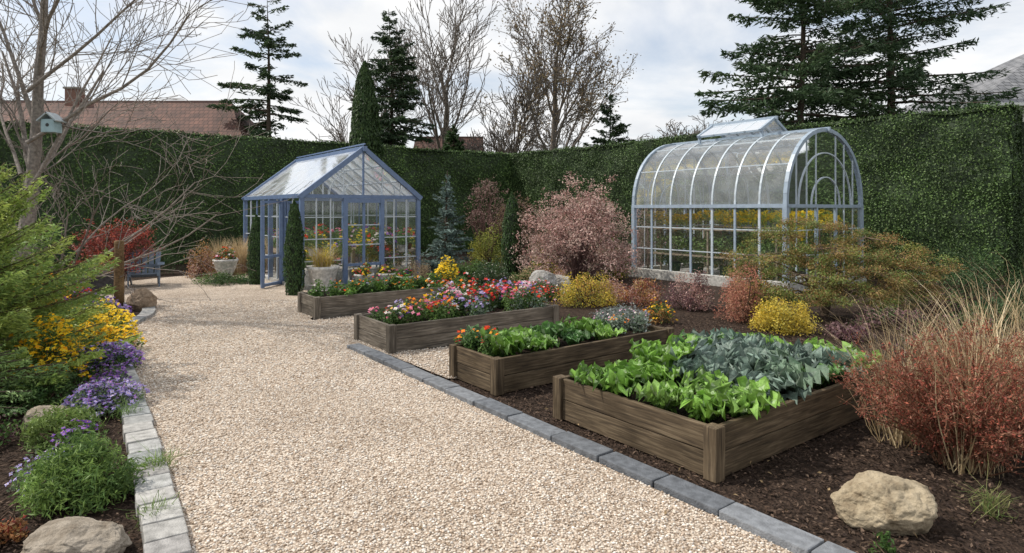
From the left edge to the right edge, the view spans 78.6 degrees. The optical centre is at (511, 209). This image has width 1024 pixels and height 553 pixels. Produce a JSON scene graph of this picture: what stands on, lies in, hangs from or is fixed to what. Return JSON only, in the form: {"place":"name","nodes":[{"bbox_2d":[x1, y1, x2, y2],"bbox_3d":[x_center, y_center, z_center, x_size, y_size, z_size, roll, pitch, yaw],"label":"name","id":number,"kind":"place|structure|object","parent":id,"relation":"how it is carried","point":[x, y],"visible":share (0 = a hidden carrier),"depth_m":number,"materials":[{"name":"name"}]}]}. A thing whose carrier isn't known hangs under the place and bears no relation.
{"place":"outdoors","nodes":[
{"label":"outdoors","id":0,"kind":"place"},
{"bbox_2d":[100,274,792,552],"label":"gravel path","id":1,"kind":"structure","parent":0,"point":[176,287],"depth_m":4.29,"materials":[{"name":"beige gravel"}]},
{"bbox_2d":[88,261,113,293],"bbox_3d":[-8.494,1.383,13.000,0.592,0.734,0.580,0,0,0],"label":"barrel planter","id":2,"kind":"object","parent":1,"relation":"on","point":[100,282],"visible":0.27,"depth_m":12.80,"materials":[{"name":"wood"}]},
{"bbox_2d":[69,218,164,278],"bbox_3d":[-8.890,0.969,14.033,1.809,1.588,2.057,0,0,0],"label":"red maple shrub","id":3,"kind":"object","parent":1,"relation":"on","point":[130,246],"visible":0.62,"depth_m":13.84,"materials":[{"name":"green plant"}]},
{"bbox_2d":[127,247,164,287],"bbox_3d":[-8.394,1.324,14.281,0.800,0.876,0.844,0,0,-29],"label":"adirondack chair","id":4,"kind":"object","parent":1,"relation":"on","point":[144,273],"visible":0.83,"depth_m":14.42,"materials":[{"name":"paint"}]},
{"bbox_2d":[182,240,215,278],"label":"orange shrub","id":5,"kind":"object","parent":1,"relation":"on","point":[194,267],"visible":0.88,"depth_m":16.09,"materials":[{"name":"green plant"}]},
{"bbox_2d":[191,270,249,286],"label":"groundcover shrub","id":6,"kind":"object","parent":1,"relation":"on","point":[223,279],"visible":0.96,"depth_m":14.52,"materials":[{"name":"green plant"}]},
{"bbox_2d":[212,245,238,277],"bbox_3d":[-7.101,1.315,15.502,0.592,0.869,0.613,0,0,0],"label":"planter urn","id":7,"kind":"object","parent":1,"relation":"on","point":[229,260],"visible":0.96,"depth_m":15.36,"materials":[{"name":"stone"}]},
{"bbox_2d":[218,235,249,274],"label":"tan ornamental grass","id":8,"kind":"object","parent":1,"relation":"on","point":[241,257],"depth_m":16.64,"materials":[{"name":"beige plant"}]},
{"bbox_2d":[246,214,265,284],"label":"columnar cypress","id":9,"kind":"object","parent":1,"relation":"on","point":[253,254],"visible":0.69,"depth_m":14.42,"materials":[{"name":"green plant"}]},
{"bbox_2d":[282,200,305,295],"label":"columnar cypress","id":10,"kind":"object","parent":1,"relation":"on","point":[293,258],"visible":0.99,"depth_m":12.63,"materials":[{"name":"green plant"}]},
{"bbox_2d":[0,250,1023,552],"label":"mulch soil","id":11,"kind":"structure","parent":0,"point":[796,480],"depth_m":4.28,"materials":[{"name":"brown soil"}]},
{"bbox_2d":[0,502,29,546],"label":"bronze heuchera","id":12,"kind":"object","parent":11,"relation":"on","point":[11,528],"visible":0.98,"depth_m":3.30,"materials":[{"name":"brown plant"}]},
{"bbox_2d":[0,409,29,444],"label":"green shrub","id":13,"kind":"object","parent":11,"relation":"on","point":[6,426],"visible":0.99,"depth_m":4.73,"materials":[{"name":"green plant"}]},
{"bbox_2d":[4,448,64,495],"bbox_3d":[-2.983,1.711,3.965,0.366,0.459,0.380,0,0,-43],"label":"lavender flower clump","id":14,"kind":"object","parent":11,"relation":"on","point":[16,474],"visible":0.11,"depth_m":3.90,"materials":[{"name":"purple plant"}]},
{"bbox_2d":[0,343,74,444],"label":"spreading juniper","id":15,"kind":"object","parent":11,"relation":"on","point":[17,394],"visible":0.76,"depth_m":5.35,"materials":[{"name":"green plant"}]},
{"bbox_2d":[22,405,68,430],"bbox_3d":[-3.765,1.686,5.050,0.327,0.216,0.292,0,0,0],"label":"boulder","id":16,"kind":"object","parent":11,"relation":"on","point":[31,411],"visible":0.24,"depth_m":4.96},
{"bbox_2d":[12,371,83,416],"bbox_3d":[-4.040,1.640,5.463,0.563,0.422,0.478,0,0,-17],"label":"green shrub","id":17,"kind":"object","parent":11,"relation":"on","point":[41,395],"visible":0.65,"depth_m":5.42,"materials":[{"name":"green plant"}]},
{"bbox_2d":[0,312,101,397],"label":"yellow flower drift","id":18,"kind":"object","parent":11,"relation":"on","point":[56,347],"visible":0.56,"depth_m":6.02,"materials":[{"name":"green plant"}]},
{"bbox_2d":[16,396,105,451],"bbox_3d":[-3.425,1.644,4.757,0.569,0.421,0.611,0,0,-33],"label":"fern shrub","id":19,"kind":"object","parent":11,"relation":"on","point":[53,423],"visible":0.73,"depth_m":4.66,"materials":[{"name":"green plant"}]},
{"bbox_2d":[7,279,118,356],"bbox_3d":[-5.636,1.315,7.498,1.518,0.968,1.520,0,0,39],"label":"spreading juniper","id":20,"kind":"object","parent":11,"relation":"on","point":[97,313],"visible":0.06,"depth_m":7.81,"materials":[{"name":"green plant"}]},
{"bbox_2d":[40,416,101,453],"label":"purple aster clump","id":21,"kind":"object","parent":11,"relation":"on","point":[88,423],"visible":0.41,"depth_m":4.45,"materials":[{"name":"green plant"}]},
{"bbox_2d":[0,162,143,404],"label":"golden juniper","id":22,"kind":"object","parent":11,"relation":"on","point":[16,314],"visible":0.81,"depth_m":6.22,"materials":[{"name":"green plant"}]},
{"bbox_2d":[21,516,131,552],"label":"boulder","id":23,"kind":"object","parent":11,"relation":"on","point":[76,534],"visible":1,"depth_m":3.09,"materials":[{"name":"beige stone"}]},
{"bbox_2d":[7,423,154,518],"bbox_3d":[-2.606,1.541,3.820,0.736,0.552,0.732,0,0,34],"label":"fern shrub","id":24,"kind":"object","parent":11,"relation":"on","point":[78,474],"visible":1,"depth_m":3.67,"materials":[{"name":"green plant"}]},
{"bbox_2d":[68,298,137,331],"bbox_3d":[-5.716,1.481,8.493,1.004,0.578,1.099,0,0,0],"label":"yellow flower drift","id":25,"kind":"object","parent":11,"relation":"on","point":[117,310],"visible":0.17,"depth_m":8.65,"materials":[{"name":"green plant"}]},
{"bbox_2d":[60,316,146,354],"bbox_3d":[-4.961,1.547,7.480,0.941,0.529,1.019,0,0,0],"label":"yellow flower drift","id":26,"kind":"object","parent":11,"relation":"on","point":[112,333],"visible":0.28,"depth_m":7.51,"materials":[{"name":"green plant"}]},
{"bbox_2d":[78,365,131,389],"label":"lavender flower clump","id":27,"kind":"object","parent":11,"relation":"on","point":[113,373],"visible":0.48,"depth_m":6.09,"materials":[{"name":"purple plant"}]},
{"bbox_2d":[61,376,149,418],"bbox_3d":[-3.543,1.638,5.421,0.634,0.389,0.632,0,0,0],"label":"lavender flower clump","id":28,"kind":"object","parent":11,"relation":"on","point":[96,394],"visible":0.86,"depth_m":5.35,"materials":[{"name":"purple plant"}]},
{"bbox_2d":[71,339,144,377],"bbox_3d":[-4.426,1.625,6.809,0.783,0.457,0.837,0,0,-36],"label":"purple aster clump","id":29,"kind":"object","parent":11,"relation":"on","point":[116,355],"visible":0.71,"depth_m":6.69,"materials":[{"name":"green plant"}]},
{"bbox_2d":[114,240,124,305],"bbox_3d":[-7.100,1.153,11.300,0.170,1.195,0.166,0,0,0],"label":"wooden post","id":30,"kind":"object","parent":11,"relation":"on","point":[119,285],"visible":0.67,"depth_m":11.24,"materials":[{"name":"brown wood"}]},
{"bbox_2d":[0,0,257,267],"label":"bare tree","id":31,"kind":"object","parent":11,"relation":"on","point":[32,152],"visible":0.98,"depth_m":10.01,"materials":[{"name":"brown plant"}]},
{"bbox_2d":[36,112,66,132],"bbox_3d":[-7.295,-1.355,9.794,0.625,0.311,0.336,0,0,21],"label":"birdhouse","id":32,"kind":"object","parent":31,"relation":"attached to","point":[50,122],"visible":1,"depth_m":9.66,"materials":[{"name":"paint"}]},
{"bbox_2d":[126,287,157,311],"bbox_3d":[-6.455,1.606,10.902,0.480,0.496,0.409,0,0,0],"label":"boulder","id":33,"kind":"object","parent":11,"relation":"on","point":[143,297],"visible":0.79,"depth_m":10.78,"materials":[{"name":"brown stone"}]},
{"bbox_2d":[108,302,191,552],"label":"stone kerb","id":34,"kind":"structure","parent":11,"relation":"on","point":[164,531],"depth_m":3.80,"materials":[{"name":"grey stone"}]},
{"bbox_2d":[0,61,311,302],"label":"bare shrub","id":35,"kind":"object","parent":11,"relation":"on","point":[84,242],"visible":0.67,"depth_m":12.02,"materials":[{"name":"brown plant"}]},
{"bbox_2d":[135,243,181,274],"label":"border shrub","id":36,"kind":"object","parent":11,"relation":"on","point":[167,251],"visible":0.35,"depth_m":16.85,"materials":[{"name":"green plant"}]},
{"bbox_2d":[0,119,511,269],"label":"clipped hedge","id":37,"kind":"object","parent":11,"relation":"on","point":[422,172],"visible":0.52,"depth_m":20.34,"materials":[{"name":"green plant"}]},
{"bbox_2d":[307,243,340,290],"bbox_3d":[-3.961,1.207,13.029,1.130,1.086,1.146,0,0,0],"label":"planter urn","id":38,"kind":"object","parent":11,"relation":"on","point":[323,269],"visible":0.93,"depth_m":12.83,"materials":[{"name":"stone"}]},
{"bbox_2d":[241,143,422,290],"bbox_3d":[-5.025,0.142,16.037,3.579,3.315,4.880,0,0,-37],"label":"greenhouse","id":39,"kind":"object","parent":11,"relation":"on","point":[380,199],"visible":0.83,"depth_m":15.18,"materials":[{"name":"glass"}]},
{"bbox_2d":[260,199,283,287],"bbox_3d":[-5.510,0.735,14.555,0.481,1.970,1.748,0,0,-16],"label":"side door","id":40,"kind":"structure","parent":39,"relation":"in","point":[270,256],"depth_m":14.39,"materials":[{"name":"paint"}]},
{"bbox_2d":[342,198,384,284],"bbox_3d":[-3.396,0.725,14.333,0.980,1.950,0.100,0,0,-37],"label":"front door","id":41,"kind":"structure","parent":39,"relation":"in","point":[345,201],"depth_m":14.30,"materials":[{"name":"paint"}]},
{"bbox_2d":[349,60,383,159],"bbox_3d":[-5.253,-1.752,22.300,1.459,7.161,1.452,0,0,0],"label":"tall cypress","id":42,"kind":"object","parent":11,"relation":"on","point":[365,126],"visible":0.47,"depth_m":21.99,"materials":[{"name":"green plant"}]},
{"bbox_2d":[298,284,454,319],"bbox_3d":[-2.335,1.572,11.020,2.600,0.356,0.850,0,0,-37],"label":"raised garden bed","id":43,"kind":"object","parent":11,"relation":"on","point":[325,305],"visible":0.62,"depth_m":10.40,"materials":[{"name":"brown wood"}]},
{"bbox_2d":[307,270,442,297],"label":"salad greens","id":44,"kind":"object","parent":43,"relation":"on","point":[357,287],"visible":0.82,"depth_m":10.81,"materials":[{"name":"green plant"}]},
{"bbox_2d":[421,170,473,271],"bbox_3d":[-1.898,0.344,17.622,1.614,2.889,1.967,0,0,11],"label":"blue spruce","id":45,"kind":"object","parent":11,"relation":"on","point":[449,236],"visible":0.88,"depth_m":17.48,"materials":[{"name":"green plant"}]},
{"bbox_2d":[434,255,465,287],"bbox_3d":[-1.380,1.362,13.397,0.745,0.793,0.603,0,0,44],"label":"yellow daisy mound","id":46,"kind":"object","parent":11,"relation":"on","point":[447,272],"visible":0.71,"depth_m":13.32,"materials":[{"name":"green plant"}]},
{"bbox_2d":[420,272,481,298],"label":"red flower shrub","id":47,"kind":"object","parent":11,"relation":"on","point":[459,285],"visible":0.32,"depth_m":11.48,"materials":[{"name":"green plant"}]},
{"bbox_2d":[354,298,558,353],"bbox_3d":[-0.714,1.572,8.742,2.700,0.356,1.080,0,0,-37],"label":"raised garden bed","id":48,"kind":"object","parent":11,"relation":"on","point":[395,339],"visible":0.48,"depth_m":8.05,"materials":[{"name":"brown wood"}]},
{"bbox_2d":[366,293,468,324],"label":"pansy flowers","id":49,"kind":"object","parent":48,"relation":"on","point":[431,308],"visible":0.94,"depth_m":8.22,"materials":[{"name":"multicoloured plant"}]},
{"bbox_2d":[438,277,548,315],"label":"mixed flowers","id":50,"kind":"object","parent":48,"relation":"on","point":[501,297],"visible":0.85,"depth_m":9.07,"materials":[{"name":"multicoloured plant"}]},
{"bbox_2d":[454,259,499,278],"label":"border shrub","id":51,"kind":"object","parent":11,"relation":"on","point":[470,269],"visible":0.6,"depth_m":15.95,"materials":[{"name":"green plant"}]},
{"bbox_2d":[462,175,507,259],"bbox_3d":[-0.765,0.282,20.817,1.840,2.952,1.754,0,0,0],"label":"plum tree","id":52,"kind":"object","parent":11,"relation":"on","point":[483,220],"visible":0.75,"depth_m":20.77,"materials":[{"name":"brown plant"}]},
{"bbox_2d":[467,221,503,267],"bbox_3d":[-0.759,1.053,18.335,1.218,1.428,1.335,0,0,35],"label":"golden privet","id":53,"kind":"object","parent":11,"relation":"on","point":[486,253],"visible":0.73,"depth_m":18.33,"materials":[{"name":"green plant"}]},
{"bbox_2d":[472,258,512,288],"bbox_3d":[-0.427,1.422,13.922,1.001,0.754,0.888,0,0,0],"label":"boxwood ball","id":54,"kind":"object","parent":11,"relation":"on","point":[481,276],"visible":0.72,"depth_m":13.85,"materials":[{"name":"green plant"}]},
{"bbox_2d":[501,191,522,276],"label":"columnar cypress","id":55,"kind":"object","parent":11,"relation":"on","point":[510,220],"visible":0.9,"depth_m":16.23,"materials":[{"name":"green plant"}]},
{"bbox_2d":[490,191,537,248],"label":"copper shrub","id":56,"kind":"object","parent":11,"relation":"on","point":[502,216],"visible":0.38,"depth_m":20.40,"materials":[{"name":"brown plant"}]},
{"bbox_2d":[527,270,557,290],"bbox_3d":[0.626,1.582,13.189,0.679,0.632,0.497,0,0,0],"label":"boulder","id":57,"kind":"object","parent":11,"relation":"on","point":[548,276],"visible":0.49,"depth_m":13.06,"materials":[{"name":"grey stone"}]},
{"bbox_2d":[521,278,567,299],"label":"flowering clump","id":58,"kind":"object","parent":11,"relation":"on","point":[550,292],"visible":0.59,"depth_m":12.26,"materials":[{"name":"green plant"}]},
{"bbox_2d":[101,393,1020,533],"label":"mixed grass tufts","id":59,"kind":"object","parent":11,"relation":"on","point":[988,509],"visible":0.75,"depth_m":3.61,"materials":[{"name":"green plant"}]},
{"bbox_2d":[449,324,674,395],"bbox_3d":[0.635,1.577,6.970,2.600,0.346,0.850,0,0,-37],"label":"raised garden bed","id":60,"kind":"object","parent":11,"relation":"on","point":[499,376],"visible":0.59,"depth_m":6.33,"materials":[{"name":"brown wood"}]},
{"bbox_2d":[452,325,502,356],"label":"marigold flowers","id":61,"kind":"object","parent":60,"relation":"on","point":[471,343],"visible":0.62,"depth_m":6.39,"materials":[{"name":"orange plant"}]},
{"bbox_2d":[464,314,626,356],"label":"lettuce plants","id":62,"kind":"object","parent":60,"relation":"on","point":[544,335],"visible":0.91,"depth_m":6.64,"materials":[{"name":"green plant"}]},
{"bbox_2d":[592,306,651,333],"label":"lavender plants","id":63,"kind":"object","parent":60,"relation":"on","point":[623,321],"visible":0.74,"depth_m":7.54,"materials":[{"name":"grey plant"}]},
{"bbox_2d":[506,171,645,282],"bbox_3d":[1.561,0.519,15.553,3.446,3.012,3.536,0,0,0],"label":"pink weeping cherry","id":64,"kind":"object","parent":11,"relation":"on","point":[587,216],"visible":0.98,"depth_m":15.11,"materials":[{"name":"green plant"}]},
{"bbox_2d":[551,270,618,307],"bbox_3d":[1.331,1.468,11.494,1.221,0.730,1.139,0,0,0],"label":"golden spirea","id":65,"kind":"object","parent":11,"relation":"on","point":[571,295],"visible":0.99,"depth_m":11.41,"materials":[{"name":"yellow plant"}]},
{"bbox_2d":[347,343,855,552],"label":"stone kerb","id":66,"kind":"structure","parent":11,"relation":"on","point":[791,538],"depth_m":4.06,"materials":[{"name":"grey stone"}]},
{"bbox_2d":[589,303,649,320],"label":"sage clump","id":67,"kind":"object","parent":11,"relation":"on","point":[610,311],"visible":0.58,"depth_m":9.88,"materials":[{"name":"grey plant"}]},
{"bbox_2d":[609,277,665,306],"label":"rust heather","id":68,"kind":"object","parent":11,"relation":"on","point":[641,288],"visible":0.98,"depth_m":11.60,"materials":[{"name":"brown plant"}]},
{"bbox_2d":[639,297,677,324],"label":"orange flower clump","id":69,"kind":"object","parent":11,"relation":"on","point":[665,314],"visible":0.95,"depth_m":9.59,"materials":[{"name":"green plant"}]},
{"bbox_2d":[662,267,715,311],"bbox_3d":[3.120,1.447,11.010,0.939,0.828,0.929,0,0,0],"label":"purple barberry","id":70,"kind":"object","parent":11,"relation":"on","point":[690,298],"visible":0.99,"depth_m":11.01,"materials":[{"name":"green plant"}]},
{"bbox_2d":[553,365,892,483],"bbox_3d":[1.880,1.575,5.415,2.650,0.351,1.600,0,0,-37],"label":"raised garden bed","id":71,"kind":"object","parent":11,"relation":"on","point":[718,449],"visible":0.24,"depth_m":4.53,"materials":[{"name":"brown wood"}]},
{"bbox_2d":[569,354,734,423],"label":"lettuce plants","id":72,"kind":"object","parent":71,"relation":"on","point":[658,388],"visible":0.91,"depth_m":4.75,"materials":[{"name":"green plant"}]},
{"bbox_2d":[628,329,881,419],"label":"chard plants","id":73,"kind":"object","parent":71,"relation":"on","point":[749,395],"visible":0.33,"depth_m":5.21,"materials":[{"name":"green plant"}]},
{"bbox_2d":[668,326,868,403],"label":"kale plants","id":74,"kind":"object","parent":71,"relation":"on","point":[778,365],"visible":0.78,"depth_m":5.23,"materials":[{"name":"green plant"}]},
{"bbox_2d":[713,257,770,322],"bbox_3d":[3.648,1.253,9.899,0.852,1.017,0.874,0,0,0],"label":"red barberry","id":75,"kind":"object","parent":11,"relation":"on","point":[741,310],"visible":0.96,"depth_m":9.85,"materials":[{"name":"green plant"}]},
{"bbox_2d":[629,116,866,292],"bbox_3d":[5.850,-0.233,15.865,3.590,4.065,4.420,0,0,-37],"label":"greenhouse","id":76,"kind":"object","parent":11,"relation":"on","point":[822,167],"visible":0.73,"depth_m":15.40,"materials":[{"name":"glass"}]},
{"bbox_2d":[508,100,1023,284],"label":"clipped hedge","id":77,"kind":"object","parent":11,"relation":"on","point":[942,182],"visible":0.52,"depth_m":16.15,"materials":[{"name":"green plant"}]},
{"bbox_2d":[746,296,822,336],"bbox_3d":[3.896,1.515,9.023,0.972,0.541,1.007,0,0,0],"label":"golden spirea","id":78,"kind":"object","parent":11,"relation":"on","point":[772,317],"visible":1,"depth_m":8.90,"materials":[{"name":"yellow plant"}]},
{"bbox_2d":[692,0,926,135],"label":"spruce tree","id":79,"kind":"object","parent":11,"relation":"on","point":[817,65],"visible":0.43,"depth_m":26.99,"materials":[{"name":"green plant"}]},
{"bbox_2d":[715,215,971,315],"bbox_3d":[5.415,0.935,10.283,3.900,1.705,2.261,0,0,0],"label":"japanese maple","id":80,"kind":"object","parent":11,"relation":"on","point":[823,296],"visible":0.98,"depth_m":10.00,"materials":[{"name":"green plant"}]},
{"bbox_2d":[824,316,879,343],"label":"border shrub","id":81,"kind":"object","parent":11,"relation":"on","point":[835,332],"visible":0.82,"depth_m":8.38,"materials":[{"name":"purple plant"}]},
{"bbox_2d":[860,530,896,552],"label":"weed seedling","id":82,"kind":"object","parent":11,"relation":"on","point":[882,545],"visible":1,"depth_m":3.16,"materials":[{"name":"green plant"}]},
{"bbox_2d":[830,470,937,535],"bbox_3d":[2.079,1.653,3.516,0.544,0.333,0.398,0,0,9],"label":"boulder","id":83,"kind":"object","parent":11,"relation":"on","point":[872,500],"visible":0.97,"depth_m":3.41,"materials":[{"name":"beige stone"}]},
{"bbox_2d":[846,303,934,334],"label":"border shrub","id":84,"kind":"object","parent":11,"relation":"on","point":[874,320],"visible":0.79,"depth_m":9.11,"materials":[{"name":"red plant"}]},
{"bbox_2d":[781,0,1022,125],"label":"spruce tree","id":85,"kind":"object","parent":11,"relation":"on","point":[910,78],"visible":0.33,"depth_m":27.85,"materials":[{"name":"green plant"}]},
{"bbox_2d":[792,251,1023,478],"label":"dry ornamental grass","id":86,"kind":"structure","parent":11,"relation":"on","point":[961,464],"depth_m":4.56,"materials":[{"name":"beige plant"}]},
{"bbox_2d":[826,311,1023,476],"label":"red heath shrub","id":87,"kind":"object","parent":11,"relation":"on","point":[930,436],"visible":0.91,"depth_m":4.20,"materials":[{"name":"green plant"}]},
{"bbox_2d":[900,283,968,312],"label":"border shrub","id":88,"kind":"object","parent":11,"relation":"on","point":[956,306],"visible":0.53,"depth_m":10.75,"materials":[{"name":"brown plant"}]},
{"bbox_2d":[913,257,1008,302],"bbox_3d":[8.561,1.345,12.088,1.673,0.852,1.596,0,0,0],"label":"border shrub","id":89,"kind":"object","parent":11,"relation":"on","point":[957,284],"visible":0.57,"depth_m":11.98,"materials":[{"name":"red plant"}]},
{"bbox_2d":[929,310,1013,342],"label":"border shrub","id":90,"kind":"object","parent":11,"relation":"on","point":[959,322],"visible":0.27,"depth_m":8.57,"materials":[{"name":"brown plant"}]},
{"bbox_2d":[937,233,1023,293],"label":"border shrub","id":91,"kind":"object","parent":11,"relation":"on","point":[986,268],"visible":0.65,"depth_m":13.23,"materials":[{"name":"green plant"}]},
{"bbox_2d":[947,297,1023,331],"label":"border shrub","id":92,"kind":"object","parent":11,"relation":"on","point":[985,306],"visible":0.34,"depth_m":9.26,"materials":[{"name":"brown plant"}]},
{"bbox_2d":[977,280,1023,318],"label":"border shrub","id":93,"kind":"object","parent":11,"relation":"on","point":[1021,294],"visible":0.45,"depth_m":10.10,"materials":[{"name":"green plant"}]},
{"bbox_2d":[0,0,1023,151],"label":"sky","id":94,"kind":"structure","parent":0,"point":[675,40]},
{"bbox_2d":[902,54,1023,112],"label":"roof","id":95,"kind":"structure","parent":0,"point":[1015,76],"depth_m":32.66,"materials":[{"name":"stone"}]},
{"label":"ground","id":96,"kind":"structure","parent":0,"visible":0},
{"bbox_2d":[206,0,308,138],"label":"pine tree","id":97,"kind":"object","parent":96,"relation":"on","point":[269,91],"visible":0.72,"depth_m":39.73,"materials":[{"name":"green plant"}]},
{"bbox_2d":[289,22,455,143],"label":"bare tree","id":98,"kind":"object","parent":96,"relation":"on","point":[340,137],"visible":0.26,"depth_m":46.13,"materials":[{"name":"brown plant"}]},
{"bbox_2d":[347,9,434,146],"bbox_3d":[-7.309,-5.244,37.739,6.483,14.014,5.868,0,0,0],"label":"spruce tree","id":99,"kind":"object","parent":96,"relation":"on","point":[397,54],"visible":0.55,"depth_m":37.72,"materials":[{"name":"green plant"}]},
{"bbox_2d":[377,0,511,149],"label":"bare tree","id":100,"kind":"object","parent":96,"relation":"on","point":[440,75],"visible":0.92,"depth_m":42.62,"materials":[{"name":"brown plant"}]},
{"bbox_2d":[441,124,467,150],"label":"thuja tree","id":101,"kind":"object","parent":96,"relation":"on","point":[454,143],"visible":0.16,"depth_m":33.78,"materials":[{"name":"green plant"}]},
{"bbox_2d":[470,32,568,153],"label":"bare tree","id":102,"kind":"object","parent":96,"relation":"on","point":[514,145],"visible":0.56,"depth_m":45.42,"materials":[{"name":"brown plant"}]},
{"bbox_2d":[312,116,741,153],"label":"distant bare trees","id":103,"kind":"object","parent":96,"relation":"on","point":[545,139],"visible":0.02,"depth_m":48.32,"materials":[{"name":"brown plant"}]},
{"bbox_2d":[474,0,643,150],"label":"bare tree","id":104,"kind":"object","parent":96,"relation":"on","point":[558,70],"visible":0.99,"depth_m":40.36,"materials":[{"name":"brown plant"}]},
{"bbox_2d":[583,93,635,146],"bbox_3d":[6.127,-2.676,37.830,3.610,8.873,4.686,0,0,-41],"label":"spruce tree","id":105,"kind":"object","parent":96,"relation":"on","point":[618,129],"visible":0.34,"depth_m":37.71,"materials":[{"name":"green plant"}]},
{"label":"walls","id":106,"kind":"object","parent":96,"relation":"on","visible":0},
{"bbox_2d":[2,103,262,135],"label":"roof","id":107,"kind":"structure","parent":106,"relation":"on","point":[202,118],"depth_m":40.08,"materials":[{"name":"tile"}]},
{"bbox_2d":[6,101,220,102],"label":"gutters and ridge","id":108,"kind":"object","parent":107,"relation":"attached to","point":[136,101],"depth_m":41.41,"materials":[{"name":"paint"}]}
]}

